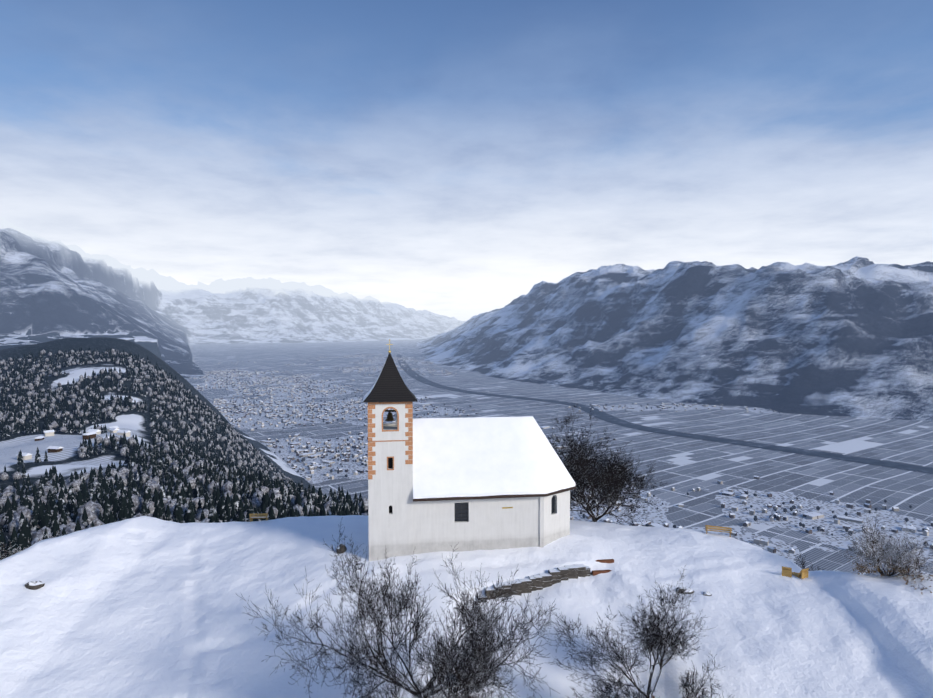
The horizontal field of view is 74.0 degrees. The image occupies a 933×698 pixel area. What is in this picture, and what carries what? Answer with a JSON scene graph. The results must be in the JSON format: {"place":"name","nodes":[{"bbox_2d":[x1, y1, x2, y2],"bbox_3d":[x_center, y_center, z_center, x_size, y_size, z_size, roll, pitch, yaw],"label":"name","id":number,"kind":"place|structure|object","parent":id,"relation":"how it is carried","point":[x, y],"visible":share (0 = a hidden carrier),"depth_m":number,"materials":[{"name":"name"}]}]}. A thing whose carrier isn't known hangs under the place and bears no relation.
{"place":"outdoors","nodes":[
{"label":"outdoors","id":0,"kind":"place"},
{"bbox_2d":[368,404,412,560],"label":"chapel tower","id":1,"kind":"structure","parent":0,"point":[392,532],"depth_m":44.20,"materials":[{"name":"white paint"}]},
{"bbox_2d":[362,353,417,402],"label":"spire roof","id":2,"kind":"structure","parent":1,"relation":"on","point":[389,385],"depth_m":44.30,"materials":[{"name":"black tile"}]},
{"bbox_2d":[384,410,395,420],"bbox_3d":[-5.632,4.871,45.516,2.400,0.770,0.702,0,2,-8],"label":"bell","id":3,"kind":"object","parent":1,"relation":"in","point":[390,417],"visible":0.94,"depth_m":45.39,"materials":[{"name":"brown metal"}]},
{"bbox_2d":[368,402,412,479],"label":"chapel tower trim","id":4,"kind":"structure","parent":1,"relation":"attached to","point":[408,442],"depth_m":44.01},
{"bbox_2d":[388,458,392,512],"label":"tower windows","id":5,"kind":"structure","parent":1,"relation":"in","point":[390,462],"depth_m":44.37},
{"bbox_2d":[0,216,932,575],"bbox_3d":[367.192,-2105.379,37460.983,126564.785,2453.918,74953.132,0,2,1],"label":"terrain","id":6,"kind":"structure","parent":0,"point":[838,358],"depth_m":4399.45,"materials":[{"name":"white snow"}]},
{"bbox_2d":[16,426,294,468],"bbox_3d":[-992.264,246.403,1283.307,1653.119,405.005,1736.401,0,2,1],"label":"farmhouses","id":7,"kind":"object","parent":6,"relation":"on","point":[92,433],"visible":0.6,"depth_m":708.09,"materials":[{"name":"grey"}]},
{"bbox_2d":[0,346,367,559],"bbox_3d":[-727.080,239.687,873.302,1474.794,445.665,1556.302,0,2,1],"label":"forest conifers","id":8,"kind":"object","parent":6,"relation":"on","point":[218,507],"visible":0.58,"depth_m":449.47,"materials":[{"name":"green plant"}]},
{"bbox_2d":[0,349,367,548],"bbox_3d":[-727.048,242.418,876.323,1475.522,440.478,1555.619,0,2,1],"label":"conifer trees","id":9,"kind":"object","parent":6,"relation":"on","point":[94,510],"visible":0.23,"depth_m":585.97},
{"bbox_2d":[186,355,927,553],"bbox_3d":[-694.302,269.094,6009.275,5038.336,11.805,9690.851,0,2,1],"label":"valley trees","id":10,"kind":"object","parent":6,"relation":"on","point":[751,506],"visible":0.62,"depth_m":3458.10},
{"bbox_2d":[193,354,932,553],"bbox_3d":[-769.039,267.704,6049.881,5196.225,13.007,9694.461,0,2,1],"label":"town buildings","id":11,"kind":"structure","parent":6,"relation":"on","point":[729,492],"depth_m":3144.29,"materials":[{"name":"white"}]},
{"bbox_2d":[0,515,932,697],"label":"snow hill","id":12,"kind":"structure","parent":0,"point":[144,607],"depth_m":39.15,"materials":[{"name":"white snow"}]},
{"bbox_2d":[0,536,23,557],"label":"shrub","id":13,"kind":"object","parent":12,"relation":"on","point":[10,551],"visible":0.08,"depth_m":44.58,"materials":[{"name":"brown plant"}]},
{"bbox_2d":[25,580,44,589],"bbox_3d":[-28.472,15.659,40.816,1.271,0.706,0.753,0,2,1],"label":"rock","id":14,"kind":"object","parent":12,"relation":"on","point":[34,585],"visible":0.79,"depth_m":40.61,"materials":[{"name":"stone"}]},
{"bbox_2d":[29,527,59,544],"bbox_3d":[-31.484,15.568,47.212,5.108,4.061,5.113,0,2,1],"label":"shrub","id":15,"kind":"object","parent":12,"relation":"on","point":[44,534],"visible":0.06,"depth_m":48.41,"materials":[{"name":"brown plant"}]},
{"bbox_2d":[249,513,268,521],"bbox_3d":[-18.305,14.892,54.628,1.600,0.860,0.510,0,2,-4],"label":"bench","id":16,"kind":"object","parent":12,"relation":"on","point":[261,515],"visible":0.85,"depth_m":54.44,"materials":[{"name":"brown wood"}]},
{"bbox_2d":[337,544,346,553],"bbox_3d":[-9.251,15.018,45.963,0.709,1.145,0.994,1,2,22],"label":"rock","id":17,"kind":"object","parent":12,"relation":"on","point":[340,546],"visible":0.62,"depth_m":45.65,"materials":[{"name":"stone"}]},
{"bbox_2d":[236,517,564,697],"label":"bush","id":18,"kind":"object","parent":12,"relation":"on","point":[463,674],"visible":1,"depth_m":28.35,"materials":[{"name":"grey plant"}]},
{"bbox_2d":[413,490,569,553],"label":"wall","id":19,"kind":"structure","parent":12,"relation":"on","point":[490,524],"depth_m":45.37,"materials":[{"name":"white paint"}]},
{"bbox_2d":[455,502,467,520],"bbox_3d":[-0.394,11.893,45.318,1.100,1.550,0.021,0,2,-8],"label":"window","id":20,"kind":"structure","parent":19,"relation":"in","point":[458,510],"depth_m":45.31,"materials":[{"name":"black glass"}]},
{"bbox_2d":[461,503,467,521],"bbox_3d":[-0.373,11.899,45.174,1.040,1.450,0.049,0,2,-8],"label":"window grille","id":21,"kind":"object","parent":19,"relation":"in","point":[464,513],"visible":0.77,"depth_m":45.17,"materials":[{"name":"black metal"}]},
{"bbox_2d":[413,486,575,501],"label":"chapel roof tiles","id":22,"kind":"object","parent":19,"relation":"on","point":[495,496],"visible":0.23,"depth_m":44.84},
{"bbox_2d":[413,416,574,498],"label":"snow-covered roof","id":23,"kind":"structure","parent":22,"relation":"on","point":[473,456],"depth_m":46.52,"materials":[{"name":"white snow"}]},
{"bbox_2d":[539,497,543,546],"bbox_3d":[5.573,12.909,45.865,0.300,5.480,0.099,0,2,-8],"label":"corner pilaster","id":24,"kind":"object","parent":19,"relation":"attached to","point":[541,536],"visible":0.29,"depth_m":45.82,"materials":[{"name":"white paint"}]},
{"bbox_2d":[551,496,554,512],"bbox_3d":[6.471,11.736,46.873,0.680,1.550,0.020,-2,3,-39],"label":"chapel glass","id":25,"kind":"object","parent":19,"relation":"in","point":[553,506],"visible":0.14,"depth_m":46.97,"materials":[{"name":"black glass"}]},
{"bbox_2d":[477,564,591,601],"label":"retaining wall stones","id":26,"kind":"object","parent":12,"relation":"on","point":[541,581],"visible":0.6,"depth_m":42.17,"materials":[{"name":"grey stone"}]},
{"bbox_2d":[592,559,613,575],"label":"wooden planks","id":27,"kind":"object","parent":12,"relation":"on","point":[595,572],"depth_m":43.77,"materials":[{"name":"brown wood"}]},
{"bbox_2d":[545,400,666,525],"bbox_3d":[11.347,12.105,58.265,13.738,13.611,12.753,0,2,1],"label":"tree","id":28,"kind":"object","parent":12,"relation":"on","point":[583,476],"visible":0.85,"depth_m":56.57,"materials":[{"name":"black plant"}]},
{"bbox_2d":[542,565,734,697],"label":"bush","id":29,"kind":"object","parent":12,"relation":"on","point":[653,639],"visible":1,"depth_m":31.85,"materials":[{"name":"grey plant"}]},
{"bbox_2d":[676,587,693,593],"bbox_3d":[14.638,16.344,41.603,1.523,0.652,0.863,0,2,1],"label":"rock","id":30,"kind":"object","parent":12,"relation":"on","point":[688,590],"visible":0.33,"depth_m":41.35,"materials":[{"name":"stone"}]},
{"bbox_2d":[703,591,711,595],"bbox_3d":[15.959,16.333,41.070,0.633,0.486,0.549,1,2,17],"label":"rock","id":31,"kind":"object","parent":12,"relation":"on","point":[706,593],"visible":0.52,"depth_m":40.94,"materials":[{"name":"stone"}]},
{"bbox_2d":[705,525,731,536],"bbox_3d":[20.529,14.816,50.409,2.000,0.860,0.510,1,2,21],"label":"bench","id":32,"kind":"object","parent":12,"relation":"on","point":[717,528],"visible":0.92,"depth_m":50.23,"materials":[{"name":"brown wood"}]},
{"bbox_2d":[782,566,791,576],"bbox_3d":[22.467,15.477,43.345,0.610,0.716,1.040,1,2,31],"label":"bench","id":33,"kind":"object","parent":12,"relation":"on","point":[786,571],"visible":0.85,"depth_m":42.94,"materials":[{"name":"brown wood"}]},
{"bbox_2d":[792,568,808,578],"bbox_3d":[23.212,15.495,43.127,0.610,0.716,1.040,-1,2,-19],"label":"bench","id":34,"kind":"object","parent":12,"relation":"on","point":[803,573],"visible":0.73,"depth_m":42.72,"materials":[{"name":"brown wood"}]},
{"bbox_2d":[796,549,820,570],"bbox_3d":[26.321,19.169,48.706,2.965,6.231,4.413,2,3,37],"label":"shrub","id":35,"kind":"object","parent":12,"relation":"on","point":[801,564],"visible":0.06,"depth_m":49.76,"materials":[{"name":"black plant"}]},
{"bbox_2d":[842,513,932,593],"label":"bush","id":36,"kind":"object","parent":12,"relation":"on","point":[878,558],"visible":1,"depth_m":41.70,"materials":[{"name":"grey plant"}]},
{"bbox_2d":[0,0,932,320],"label":"sky","id":37,"kind":"structure","parent":0,"point":[450,158],"materials":[{"name":"blue"}]},
{"bbox_2d":[396,354,932,473],"bbox_3d":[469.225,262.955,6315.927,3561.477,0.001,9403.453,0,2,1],"label":"river","id":38,"kind":"structure","parent":0,"point":[595,412],"depth_m":2801.88,"materials":[{"name":"grey liquid"}]}
]}

